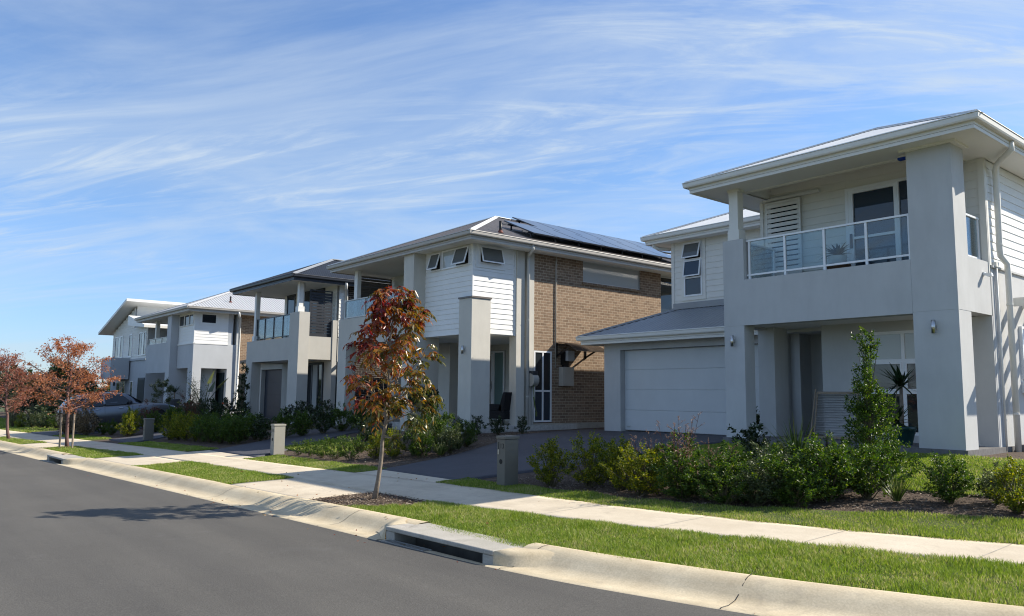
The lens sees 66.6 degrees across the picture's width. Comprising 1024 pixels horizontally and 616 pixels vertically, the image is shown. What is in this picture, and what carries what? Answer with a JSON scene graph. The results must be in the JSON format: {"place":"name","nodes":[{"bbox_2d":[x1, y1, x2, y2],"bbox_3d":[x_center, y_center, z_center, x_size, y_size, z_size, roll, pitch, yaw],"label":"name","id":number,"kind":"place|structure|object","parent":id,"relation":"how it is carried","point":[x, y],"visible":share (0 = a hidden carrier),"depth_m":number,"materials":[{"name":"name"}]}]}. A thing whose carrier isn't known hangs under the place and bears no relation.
{"place":"outdoors","nodes":[
{"label":"outdoors","id":0,"kind":"place"},
{"bbox_2d":[0,417,57,431],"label":"grass","id":1,"kind":"structure","parent":0,"point":[27,428],"depth_m":37.21,"materials":[{"name":"green plant"}]},
{"bbox_2d":[31,419,169,435],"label":"driveway","id":2,"kind":"structure","parent":0,"point":[50,433],"depth_m":32.49,"materials":[{"name":"grey concrete"}]},
{"bbox_2d":[56,391,174,431],"bbox_3d":[-16.896,4.357,33.502,4.456,1.634,2.106,0,-4,-40],"label":"parked car","id":3,"kind":"object","parent":2,"relation":"on","point":[112,407],"visible":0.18,"depth_m":32.69,"materials":[{"name":"silver metal"}]},
{"bbox_2d":[94,455,183,465],"bbox_3d":[-9.030,3.714,18.921,1.295,0.112,3.423,6,-9,-43],"label":"driveway crossing","id":4,"kind":"object","parent":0,"point":[138,460],"visible":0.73,"depth_m":19.01,"materials":[{"name":"concrete"}]},
{"bbox_2d":[118,441,218,451],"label":"grass","id":5,"kind":"structure","parent":0,"point":[171,446],"depth_m":23.32,"materials":[{"name":"green plant"}]},
{"bbox_2d":[109,417,272,442],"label":"driveway","id":6,"kind":"structure","parent":0,"point":[157,435],"depth_m":27.41,"materials":[{"name":"grey concrete"}]},
{"bbox_2d":[0,404,383,539],"bbox_3d":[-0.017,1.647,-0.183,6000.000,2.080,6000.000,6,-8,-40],"label":"ground","id":7,"kind":"structure","parent":0,"point":[1,409],"depth_m":73.16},
{"bbox_2d":[2,374,52,414],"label":"tree","id":8,"kind":"object","parent":7,"relation":"on","point":[27,402],"visible":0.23,"depth_m":47.45,"materials":[{"name":"red plant"}]},
{"bbox_2d":[34,355,90,401],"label":"tree","id":9,"kind":"object","parent":7,"relation":"on","point":[56,370],"visible":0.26,"depth_m":46.53,"materials":[{"name":"plant"}]},
{"bbox_2d":[43,385,86,414],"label":"tree","id":10,"kind":"object","parent":7,"relation":"on","point":[57,402],"visible":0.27,"depth_m":41.31,"materials":[{"name":"red plant"}]},
{"bbox_2d":[98,298,184,402],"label":"house","id":11,"kind":"structure","parent":7,"relation":"on","point":[128,333],"depth_m":51.44,"materials":[{"name":"white paint"}]},
{"bbox_2d":[134,291,284,416],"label":"house","id":12,"kind":"structure","parent":7,"relation":"on","point":[206,337],"depth_m":41.75,"materials":[{"name":"white paint"}]},
{"bbox_2d":[230,478,370,498],"bbox_3d":[-3.601,3.031,13.039,1.341,0.104,2.900,6,-8,-40],"label":"driveway crossing","id":13,"kind":"object","parent":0,"point":[304,489],"visible":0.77,"depth_m":13.00,"materials":[{"name":"concrete"}]},
{"bbox_2d":[211,423,391,456],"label":"driveway","id":14,"kind":"structure","parent":0,"point":[258,449],"depth_m":22.69,"materials":[{"name":"grey concrete"}]},
{"bbox_2d":[244,453,385,472],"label":"grass","id":15,"kind":"structure","parent":0,"point":[348,467],"depth_m":17.02,"materials":[{"name":"green plant"}]},
{"bbox_2d":[0,451,757,615],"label":"road","id":16,"kind":"structure","parent":0,"point":[75,542],"depth_m":7.30,"materials":[{"name":"grey asphalt"}]},
{"bbox_2d":[0,440,1023,615],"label":"kerb","id":17,"kind":"structure","parent":16,"relation":"on","point":[758,595],"depth_m":6.81,"materials":[{"name":"concrete"}]},
{"bbox_2d":[43,453,87,464],"bbox_3d":[-11.475,3.955,20.043,0.732,0.292,2.582,6,-9,-42],"label":"kerb inlet","id":18,"kind":"object","parent":17,"relation":"on","point":[64,459],"visible":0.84,"depth_m":19.71,"materials":[{"name":"concrete"}]},
{"bbox_2d":[376,517,554,567],"bbox_3d":[-0.638,2.607,8.449,0.732,0.292,2.872,6,-9,-42],"label":"kerb inlet","id":19,"kind":"object","parent":17,"relation":"on","point":[466,547],"visible":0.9,"depth_m":8.28,"materials":[{"name":"concrete"}]},
{"bbox_2d":[0,429,1023,566],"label":"footpath","id":20,"kind":"structure","parent":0,"point":[521,502],"depth_m":10.14,"materials":[{"name":"concrete"}]},
{"bbox_2d":[357,470,450,481],"bbox_3d":[-1.981,3.110,14.391,0.613,0.051,2.900,6,-8,-40],"label":"driveway edging","id":21,"kind":"object","parent":20,"relation":"on","point":[406,475],"visible":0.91,"depth_m":14.50,"materials":[{"name":"concrete"}]},
{"bbox_2d":[0,411,1023,518],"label":"yard","id":22,"kind":"structure","parent":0,"point":[901,505],"depth_m":12.08,"materials":[{"name":"green plant"}]},
{"bbox_2d":[53,393,79,434],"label":"shrub","id":23,"kind":"object","parent":22,"relation":"on","point":[58,415],"visible":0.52,"depth_m":30.73,"materials":[{"name":"green plant"}]},
{"bbox_2d":[69,398,101,435],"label":"shrub","id":24,"kind":"object","parent":22,"relation":"on","point":[82,428],"visible":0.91,"depth_m":30.14,"materials":[{"name":"green plant"}]},
{"bbox_2d":[115,410,140,436],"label":"shrub","id":25,"kind":"object","parent":22,"relation":"on","point":[131,419],"visible":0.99,"depth_m":28.92,"materials":[{"name":"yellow plant"}]},
{"bbox_2d":[149,377,173,403],"bbox_3d":[-15.748,4.174,35.134,1.229,2.160,1.136,6,-8,-40],"label":"young tree","id":26,"kind":"object","parent":22,"relation":"on","point":[164,385],"visible":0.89,"depth_m":35.18,"materials":[{"name":"green plant"}]},
{"bbox_2d":[169,411,193,440],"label":"shrub","id":27,"kind":"object","parent":22,"relation":"on","point":[184,436],"visible":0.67,"depth_m":25.57,"materials":[{"name":"green plant"}]},
{"bbox_2d":[174,371,207,416],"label":"shrub","id":28,"kind":"object","parent":22,"relation":"on","point":[193,395],"visible":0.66,"depth_m":33.03,"materials":[{"name":"green plant"}]},
{"bbox_2d":[193,412,221,442],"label":"shrub","id":29,"kind":"object","parent":22,"relation":"on","point":[206,432],"visible":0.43,"depth_m":24.25,"materials":[{"name":"green plant"}]},
{"bbox_2d":[225,415,253,443],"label":"shrub","id":30,"kind":"object","parent":22,"relation":"on","point":[237,438],"visible":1,"depth_m":23.29,"materials":[{"name":"green plant"}]},
{"bbox_2d":[231,362,250,415],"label":"column shrub","id":31,"kind":"object","parent":22,"relation":"on","point":[241,398],"visible":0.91,"depth_m":33.16,"materials":[{"name":"green plant"}]},
{"bbox_2d":[245,412,276,440],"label":"shrub","id":32,"kind":"object","parent":22,"relation":"on","point":[260,431],"visible":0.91,"depth_m":23.61,"materials":[{"name":"green plant"}]},
{"bbox_2d":[270,424,285,454],"bbox_3d":[-5.963,3.342,19.865,0.320,0.770,0.229,6,-8,-40],"label":"mailbox","id":33,"kind":"object","parent":22,"relation":"on","point":[277,439],"visible":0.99,"depth_m":19.78,"materials":[{"name":"concrete"}]},
{"bbox_2d":[264,408,300,437],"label":"shrub","id":34,"kind":"object","parent":22,"relation":"on","point":[279,420],"visible":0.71,"depth_m":23.95,"materials":[{"name":"green plant"}]},
{"bbox_2d":[289,409,315,435],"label":"shrub","id":35,"kind":"object","parent":22,"relation":"on","point":[301,422],"visible":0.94,"depth_m":24.23,"materials":[{"name":"green plant"}]},
{"bbox_2d":[229,259,390,423],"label":"house","id":36,"kind":"structure","parent":22,"relation":"on","point":[298,360],"depth_m":31.80,"materials":[{"name":"paint"}]},
{"bbox_2d":[264,369,281,416],"bbox_3d":[-11.438,4.246,38.163,0.070,2.480,3.200,6,-8,-40],"label":"garage door","id":37,"kind":"structure","parent":36,"relation":"in","point":[273,378],"depth_m":38.58,"materials":[{"name":"grey metal"}]},
{"bbox_2d":[307,362,323,409],"bbox_3d":[-8.210,3.274,32.395,0.050,2.000,1.500,6,-8,-40],"label":"window","id":38,"kind":"structure","parent":36,"relation":"in","point":[315,370],"depth_m":32.35,"materials":[{"name":"grey glass"}]},
{"bbox_2d":[312,406,333,432],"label":"shrub","id":39,"kind":"object","parent":22,"relation":"on","point":[326,425],"visible":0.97,"depth_m":24.58,"materials":[{"name":"green plant"}]},
{"bbox_2d":[316,435,349,459],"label":"shrub","id":40,"kind":"object","parent":22,"relation":"on","point":[330,455],"visible":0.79,"depth_m":18.14,"materials":[{"name":"green plant"}]},
{"bbox_2d":[327,403,357,430],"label":"shrub","id":41,"kind":"object","parent":22,"relation":"on","point":[340,426],"visible":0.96,"depth_m":24.85,"materials":[{"name":"green plant"}]},
{"bbox_2d":[336,434,371,460],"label":"shrub","id":42,"kind":"object","parent":22,"relation":"on","point":[352,450],"visible":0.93,"depth_m":17.71,"materials":[{"name":"green plant"}]},
{"bbox_2d":[351,411,390,441],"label":"shrub","id":43,"kind":"object","parent":22,"relation":"on","point":[367,433],"visible":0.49,"depth_m":20.78,"materials":[{"name":"green plant"}]},
{"bbox_2d":[363,429,384,458],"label":"shrub","id":44,"kind":"object","parent":22,"relation":"on","point":[375,446],"visible":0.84,"depth_m":17.65,"materials":[{"name":"green plant"}]},
{"bbox_2d":[379,427,404,458],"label":"shrub","id":45,"kind":"object","parent":22,"relation":"on","point":[393,452],"visible":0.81,"depth_m":17.50,"materials":[{"name":"green plant"}]},
{"bbox_2d":[389,412,437,455],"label":"shrub","id":46,"kind":"object","parent":22,"relation":"on","point":[410,429],"visible":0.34,"depth_m":17.92,"materials":[{"name":"green plant"}]},
{"bbox_2d":[404,427,437,457],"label":"shrub","id":47,"kind":"object","parent":22,"relation":"on","point":[418,450],"visible":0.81,"depth_m":17.34,"materials":[{"name":"green plant"}]},
{"bbox_2d":[423,402,462,449],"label":"shrub","id":48,"kind":"object","parent":22,"relation":"on","point":[440,423],"visible":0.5,"depth_m":18.43,"materials":[{"name":"green plant"}]},
{"bbox_2d":[436,421,462,453],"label":"shrub","id":49,"kind":"object","parent":22,"relation":"on","point":[450,439],"visible":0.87,"depth_m":17.71,"materials":[{"name":"green plant"}]},
{"bbox_2d":[457,419,480,446],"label":"shrub","id":50,"kind":"object","parent":22,"relation":"on","point":[466,430],"visible":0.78,"depth_m":18.79,"materials":[{"name":"green plant"}]},
{"bbox_2d":[326,216,671,433],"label":"house","id":51,"kind":"structure","parent":22,"relation":"on","point":[508,304],"depth_m":24.34,"materials":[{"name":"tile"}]},
{"bbox_2d":[441,245,470,269],"bbox_3d":[-1.742,-1.502,23.162,0.228,0.580,1.400,6,-8,-40],"label":"window","id":52,"kind":"structure","parent":51,"relation":"in","point":[460,256],"depth_m":23.04,"materials":[{"name":"white glass"}]},
{"bbox_2d":[475,244,505,270],"bbox_3d":[-0.575,-1.541,22.929,1.100,0.770,0.198,6,-8,-40],"label":"window","id":53,"kind":"structure","parent":51,"relation":"in","point":[490,257],"depth_m":22.89,"materials":[{"name":"glass"}]},
{"bbox_2d":[490,351,504,420],"bbox_3d":[-0.702,2.728,27.438,0.124,2.420,1.280,6,-8,-40],"label":"entry door","id":54,"kind":"structure","parent":51,"relation":"in","point":[497,384],"depth_m":27.31,"materials":[{"name":"grey glass"}]},
{"bbox_2d":[489,392,511,423],"bbox_3d":[-0.261,3.051,23.703,0.750,0.980,1.097,6,-8,-40],"label":"wicker chair","id":55,"kind":"object","parent":51,"relation":"on","point":[502,409],"visible":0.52,"depth_m":23.22,"materials":[{"name":"black wicker"}]},
{"bbox_2d":[533,350,551,421],"bbox_3d":[0.929,2.396,23.858,0.730,2.160,0.050,6,-8,-40],"label":"window","id":56,"kind":"structure","parent":51,"relation":"in","point":[542,359],"depth_m":23.88,"materials":[{"name":"glass"}]},
{"bbox_2d":[583,262,639,289],"bbox_3d":[3.349,-1.073,26.327,2.820,0.710,0.050,6,-8,-40],"label":"window","id":57,"kind":"structure","parent":51,"relation":"in","point":[594,273],"depth_m":26.31,"materials":[{"name":"grey glass"}]},
{"bbox_2d":[661,276,671,311],"bbox_3d":[5.762,-0.290,28.482,1.350,1.700,0.050,6,-8,-40],"label":"window","id":58,"kind":"structure","parent":51,"relation":"in","point":[666,286],"depth_m":28.38,"materials":[{"name":"grey glass"}]},
{"bbox_2d":[496,435,519,485],"bbox_3d":[-0.072,2.535,12.910,0.320,0.830,0.229,6,-8,-40],"label":"mailbox","id":59,"kind":"object","parent":22,"relation":"on","point":[507,459],"visible":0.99,"depth_m":12.82,"materials":[{"name":"grey stone"}]},
{"bbox_2d":[526,436,575,486],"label":"shrub","id":60,"kind":"object","parent":22,"relation":"on","point":[548,477],"visible":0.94,"depth_m":12.60,"materials":[{"name":"green plant"}]},
{"bbox_2d":[554,429,614,487],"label":"shrub","id":61,"kind":"object","parent":22,"relation":"on","point":[588,454],"visible":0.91,"depth_m":12.37,"materials":[{"name":"green plant"}]},
{"bbox_2d":[600,433,638,490],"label":"shrub","id":62,"kind":"object","parent":22,"relation":"on","point":[622,475],"visible":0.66,"depth_m":11.99,"materials":[{"name":"green plant"}]},
{"bbox_2d":[598,441,675,495],"bbox_3d":[1.876,2.358,11.473,1.080,0.845,0.965,2,-7,-16],"label":"shrub","id":63,"kind":"object","parent":22,"relation":"on","point":[642,486],"visible":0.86,"depth_m":11.41,"materials":[{"name":"green plant"}]},
{"bbox_2d":[656,412,703,487],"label":"flowering weed","id":64,"kind":"object","parent":22,"relation":"on","point":[679,441],"visible":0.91,"depth_m":10.97,"materials":[{"name":"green plant"}]},
{"bbox_2d":[650,448,715,500],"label":"shrub","id":65,"kind":"object","parent":22,"relation":"on","point":[684,492],"visible":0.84,"depth_m":10.79,"materials":[{"name":"green plant"}]},
{"bbox_2d":[644,429,721,485],"bbox_3d":[2.474,2.271,11.483,1.256,0.950,1.007,-4,-8,37],"label":"shrub","id":66,"kind":"object","parent":22,"relation":"on","point":[696,453],"visible":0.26,"depth_m":11.55,"materials":[{"name":"green plant"}]},
{"bbox_2d":[690,460,754,505],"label":"shrub","id":67,"kind":"object","parent":22,"relation":"on","point":[723,497],"visible":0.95,"depth_m":10.32,"materials":[{"name":"green plant"}]},
{"bbox_2d":[692,449,760,499],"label":"shrub","id":68,"kind":"object","parent":22,"relation":"on","point":[731,463],"visible":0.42,"depth_m":10.67,"materials":[{"name":"green plant"}]},
{"bbox_2d":[701,438,757,482],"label":"shrub","id":69,"kind":"object","parent":22,"relation":"on","point":[742,457],"visible":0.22,"depth_m":11.15,"materials":[{"name":"green plant"}]},
{"bbox_2d":[727,421,781,460],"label":"shrub","id":70,"kind":"object","parent":22,"relation":"on","point":[753,436],"visible":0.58,"depth_m":13.38,"materials":[{"name":"green plant"}]},
{"bbox_2d":[722,458,797,506],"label":"shrub","id":71,"kind":"object","parent":22,"relation":"on","point":[759,499],"visible":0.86,"depth_m":10.14,"materials":[{"name":"green plant"}]},
{"bbox_2d":[518,465,1023,518],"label":"bark chips","id":72,"kind":"object","parent":22,"relation":"on","point":[809,504],"visible":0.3,"depth_m":10.07,"materials":[{"name":"brown wood"}]},
{"bbox_2d":[739,437,806,494],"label":"shrub","id":73,"kind":"object","parent":22,"relation":"on","point":[762,453],"visible":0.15,"depth_m":10.85,"materials":[{"name":"green plant"}]},
{"bbox_2d":[735,440,832,505],"bbox_3d":[3.590,2.177,10.275,1.256,0.881,1.007,-4,-8,36],"label":"shrub","id":74,"kind":"object","parent":22,"relation":"on","point":[789,467],"visible":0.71,"depth_m":10.05,"materials":[{"name":"green plant"}]},
{"bbox_2d":[769,470,825,507],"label":"shrub","id":75,"kind":"object","parent":22,"relation":"on","point":[793,501],"visible":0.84,"depth_m":9.92,"materials":[{"name":"green plant"}]},
{"bbox_2d":[576,109,1023,455],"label":"house","id":76,"kind":"structure","parent":22,"relation":"on","point":[769,312],"depth_m":15.71,"materials":[{"name":"grey paint"}]},
{"bbox_2d":[625,344,759,434],"bbox_3d":[4.800,2.143,20.369,0.070,2.248,4.870,6,-8,-40],"label":"garage door","id":77,"kind":"structure","parent":76,"relation":"in","point":[662,385],"depth_m":20.77,"materials":[{"name":"white metal"}]},
{"bbox_2d":[680,238,705,300],"bbox_3d":[5.119,-1.126,22.251,0.200,1.790,0.850,6,-8,-40],"label":"window","id":78,"kind":"structure","parent":76,"relation":"in","point":[693,259],"depth_m":22.23,"materials":[{"name":"white metal"}]},
{"bbox_2d":[769,203,799,267],"bbox_3d":[6.105,-1.366,17.438,0.050,2.000,0.740,6,-8,-40],"label":"window shutter","id":79,"kind":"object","parent":76,"relation":"in","point":[797,203],"depth_m":17.46,"materials":[{"name":"white wood"}]},
{"bbox_2d":[810,389,858,439],"bbox_3d":[6.639,2.178,16.081,0.264,1.018,0.965,6,-8,-40],"label":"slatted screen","id":80,"kind":"object","parent":76,"relation":"on","point":[816,409],"visible":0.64,"depth_m":16.17,"materials":[{"name":"metal"}]},
{"bbox_2d":[819,242,850,268],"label":"potted lily","id":81,"kind":"object","parent":76,"relation":"on","point":[837,256],"visible":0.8,"depth_m":15.74,"materials":[{"name":"white ceramic"}]},
{"bbox_2d":[844,177,908,265],"bbox_3d":[7.636,-1.512,15.583,0.085,2.150,1.960,6,-8,-40],"label":"sliding door","id":82,"kind":"structure","parent":76,"relation":"in","point":[889,237],"depth_m":15.87,"materials":[{"name":"glass"}]},
{"bbox_2d":[859,330,918,435],"bbox_3d":[7.827,1.447,15.163,0.060,2.040,2.100,6,-8,-40],"label":"window","id":83,"kind":"structure","parent":76,"relation":"in","point":[897,347],"depth_m":15.44,"materials":[{"name":"glass"}]},
{"bbox_2d":[876,362,917,444],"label":"potted yucca","id":84,"kind":"object","parent":76,"relation":"on","point":[908,433],"visible":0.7,"depth_m":14.37,"materials":[{"name":"green plant"}]},
{"bbox_2d":[778,430,866,495],"bbox_3d":[4.267,2.136,10.722,1.256,0.927,1.007,-4,-8,33],"label":"shrub","id":85,"kind":"object","parent":22,"relation":"on","point":[807,450],"visible":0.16,"depth_m":10.60,"materials":[{"name":"green plant"}]},
{"bbox_2d":[792,435,873,502],"bbox_3d":[4.175,2.132,10.248,1.048,0.898,1.038,2,-7,-16],"label":"shrub","id":86,"kind":"object","parent":22,"relation":"on","point":[835,488],"visible":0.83,"depth_m":10.11,"materials":[{"name":"green plant"}]},
{"bbox_2d":[827,440,914,498],"bbox_3d":[4.739,2.145,10.316,1.050,0.807,0.702,-2,-7,25],"label":"shrub","id":87,"kind":"object","parent":22,"relation":"on","point":[870,454],"visible":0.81,"depth_m":10.22,"materials":[{"name":"green plant"}]},
{"bbox_2d":[848,428,925,482],"bbox_3d":[5.328,2.131,11.149,1.005,0.834,0.806,-1,-7,17],"label":"shrub","id":88,"kind":"object","parent":22,"relation":"on","point":[890,448],"visible":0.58,"depth_m":10.95,"materials":[{"name":"green plant"}]},
{"bbox_2d":[880,471,911,500],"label":"grass clump","id":89,"kind":"object","parent":22,"relation":"on","point":[896,493],"visible":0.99,"depth_m":9.93,"materials":[{"name":"green plant"}]},
{"bbox_2d":[919,450,987,503],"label":"shrub","id":90,"kind":"object","parent":22,"relation":"on","point":[943,482],"visible":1,"depth_m":9.70,"materials":[{"name":"green plant"}]},
{"bbox_2d":[975,460,1016,503],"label":"shrub","id":91,"kind":"object","parent":22,"relation":"on","point":[986,480],"visible":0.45,"depth_m":9.61,"materials":[{"name":"green plant"}]},
{"bbox_2d":[984,453,1023,513],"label":"shrub","id":92,"kind":"object","parent":22,"relation":"on","point":[1001,476],"visible":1,"depth_m":9.11,"materials":[{"name":"green plant"}]},
{"bbox_2d":[0,0,1023,386],"label":"sky","id":93,"kind":"structure","parent":0,"point":[182,151],"materials":[{"name":"blue"}]},
{"bbox_2d":[31,443,1023,606],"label":"verge","id":94,"kind":"structure","parent":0,"point":[760,555],"depth_m":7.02,"materials":[{"name":"green plant"}]},
{"bbox_2d":[0,348,47,438],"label":"street tree","id":95,"kind":"object","parent":94,"relation":"on","point":[6,365],"visible":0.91,"depth_m":28.88,"materials":[{"name":"red plant"}]},
{"bbox_2d":[12,334,123,446],"bbox_3d":[-13.606,2.599,23.982,3.132,3.519,2.743,6,-8,-40],"label":"street tree","id":96,"kind":"object","parent":94,"relation":"on","point":[78,349],"visible":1,"depth_m":23.90,"materials":[{"name":"red plant"}]},
{"bbox_2d":[43,446,142,457],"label":"grass","id":97,"kind":"structure","parent":94,"relation":"on","point":[82,451],"depth_m":21.41,"materials":[{"name":"green plant"}]},
{"bbox_2d":[131,460,293,483],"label":"grass","id":98,"kind":"structure","parent":94,"relation":"on","point":[220,474],"depth_m":15.62,"materials":[{"name":"green plant"}]},
{"bbox_2d":[309,491,425,506],"bbox_3d":[-2.110,2.817,11.363,1.171,0.057,1.625,6,-8,-40],"label":"tree bed","id":99,"kind":"object","parent":94,"relation":"on","point":[372,502],"visible":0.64,"depth_m":11.44,"materials":[{"name":"brown wood"}]},
{"bbox_2d":[340,286,445,498],"bbox_3d":[-1.872,1.282,11.761,1.529,3.310,1.807,6,-8,-40],"label":"autumn tree","id":100,"kind":"object","parent":99,"relation":"on","point":[378,325],"visible":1,"depth_m":11.61,"materials":[{"name":"red plant"}]},
{"bbox_2d":[382,429,726,479],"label":"driveway","id":101,"kind":"structure","parent":0,"point":[479,463],"depth_m":16.76,"materials":[{"name":"grey concrete"}]},
{"bbox_2d":[435,477,1023,544],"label":"lawn","id":102,"kind":"structure","parent":0,"point":[839,513],"depth_m":9.15,"materials":[{"name":"green plant"}]},
{"bbox_2d":[658,443,1023,497],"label":"lawn","id":103,"kind":"structure","parent":0,"point":[967,495],"depth_m":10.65,"materials":[{"name":"green plant"}]},
{"bbox_2d":[756,412,825,456],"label":"grass clump","id":104,"kind":"object","parent":103,"relation":"on","point":[800,444],"visible":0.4,"depth_m":12.70,"materials":[{"name":"green plant"}]},
{"bbox_2d":[839,326,901,464],"bbox_3d":[5.610,1.410,12.310,0.931,2.319,0.849,-1,-6,11],"label":"column shrub","id":105,"kind":"object","parent":103,"relation":"on","point":[861,410],"visible":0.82,"depth_m":12.26,"materials":[{"name":"green plant"}]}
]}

